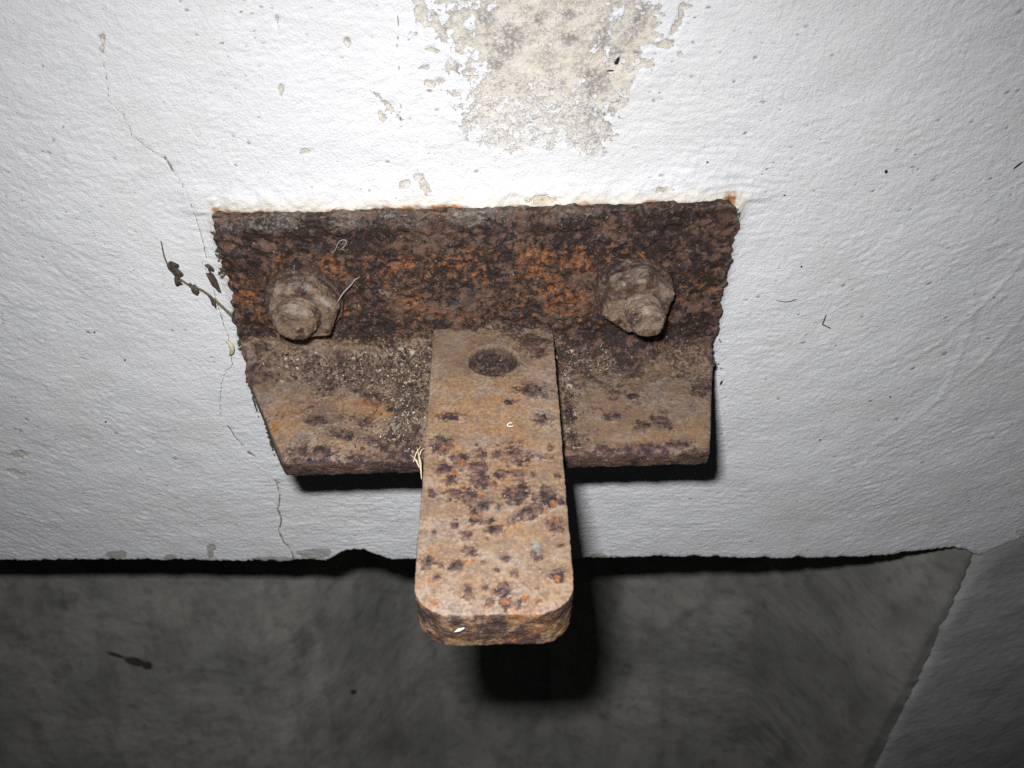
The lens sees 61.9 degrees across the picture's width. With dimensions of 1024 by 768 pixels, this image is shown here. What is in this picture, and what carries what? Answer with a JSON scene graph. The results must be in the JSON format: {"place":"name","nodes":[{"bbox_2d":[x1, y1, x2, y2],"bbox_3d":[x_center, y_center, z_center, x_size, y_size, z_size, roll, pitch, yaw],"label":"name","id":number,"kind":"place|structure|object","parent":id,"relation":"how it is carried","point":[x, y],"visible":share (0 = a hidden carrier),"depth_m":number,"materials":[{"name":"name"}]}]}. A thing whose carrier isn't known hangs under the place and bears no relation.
{"place":"outdoors","nodes":[
{"label":"outdoors","id":0,"kind":"place"},
{"bbox_2d":[0,547,972,767],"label":"concrete wall","id":1,"kind":"structure","parent":0,"point":[342,659],"depth_m":0.76,"materials":[{"name":"grey concrete"}]},
{"bbox_2d":[0,0,1023,561],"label":"wall","id":2,"kind":"structure","parent":0,"point":[858,164],"depth_m":0.33,"materials":[{"name":"paint"}]},
{"bbox_2d":[205,264,213,271],"bbox_3d":[-0.120,-0.046,0.337,0.003,0.004,0.001,-1,44,-1],"label":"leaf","id":3,"kind":"object","parent":2,"relation":"attached to","point":[210,267],"visible":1,"depth_m":0.34,"materials":[{"name":"brown plant"}]},
{"bbox_2d":[206,271,220,291],"bbox_3d":[-0.120,-0.041,0.341,0.004,0.010,0.002,-1,44,-1],"label":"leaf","id":4,"kind":"object","parent":2,"relation":"attached to","point":[212,279],"visible":1,"depth_m":0.34,"materials":[{"name":"brown plant"}]},
{"bbox_2d":[226,341,234,354],"bbox_3d":[-0.121,-0.015,0.368,0.004,0.009,0.002,-1,44,-1],"label":"insect casing","id":5,"kind":"object","parent":2,"relation":"attached to","point":[231,347],"visible":1,"depth_m":0.37,"materials":[{"name":"beige"}]},
{"bbox_2d":[212,199,738,645],"bbox_3d":[-0.013,0.009,0.302,0.205,0.088,0.146,-1,44,-1],"label":"metal bracket","id":6,"kind":"object","parent":2,"relation":"attached to","point":[495,308],"depth_m":0.33,"materials":[{"name":"metal"}]},
{"bbox_2d":[160,241,231,317],"bbox_3d":[-0.125,-0.041,0.341,0.022,0.036,0.005,-1,44,-1],"label":"withered stem","id":7,"kind":"object","parent":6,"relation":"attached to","point":[172,266],"visible":1,"depth_m":0.34,"materials":[{"name":"brown plant"}]},
{"bbox_2d":[331,239,346,254],"bbox_3d":[-0.066,-0.052,0.326,0.007,0.007,0.001,-1,44,-1],"label":"thread","id":8,"kind":"object","parent":6,"relation":"attached to","point":[337,245],"visible":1,"depth_m":0.33},
{"bbox_2d":[248,345,431,454],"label":"dirt crumbs","id":9,"kind":"object","parent":6,"relation":"on","point":[417,391],"visible":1,"depth_m":0.36,"materials":[{"name":"soil"}]},
{"bbox_2d":[338,277,358,301],"bbox_3d":[-0.064,-0.037,0.336,0.009,0.006,0.008,-1,44,-1],"label":"thread","id":10,"kind":"object","parent":6,"relation":"attached to","point":[346,289],"visible":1,"depth_m":0.34},
{"bbox_2d":[417,447,421,478],"bbox_3d":[-0.035,0.030,0.323,0.003,0.002,0.017,-1,44,-1],"label":"straw","id":11,"kind":"object","parent":6,"relation":"on","point":[420,462],"visible":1,"depth_m":0.32,"materials":[{"name":"beige plant"}]},
{"bbox_2d":[555,338,719,451],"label":"dirt crumbs","id":12,"kind":"object","parent":6,"relation":"on","point":[590,360],"visible":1,"depth_m":0.36,"materials":[{"name":"brown soil"}]},
{"bbox_2d":[875,537,1023,767],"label":"rendered wall","id":13,"kind":"structure","parent":0,"point":[963,706],"depth_m":0.61,"materials":[{"name":"white paint"}]}
]}

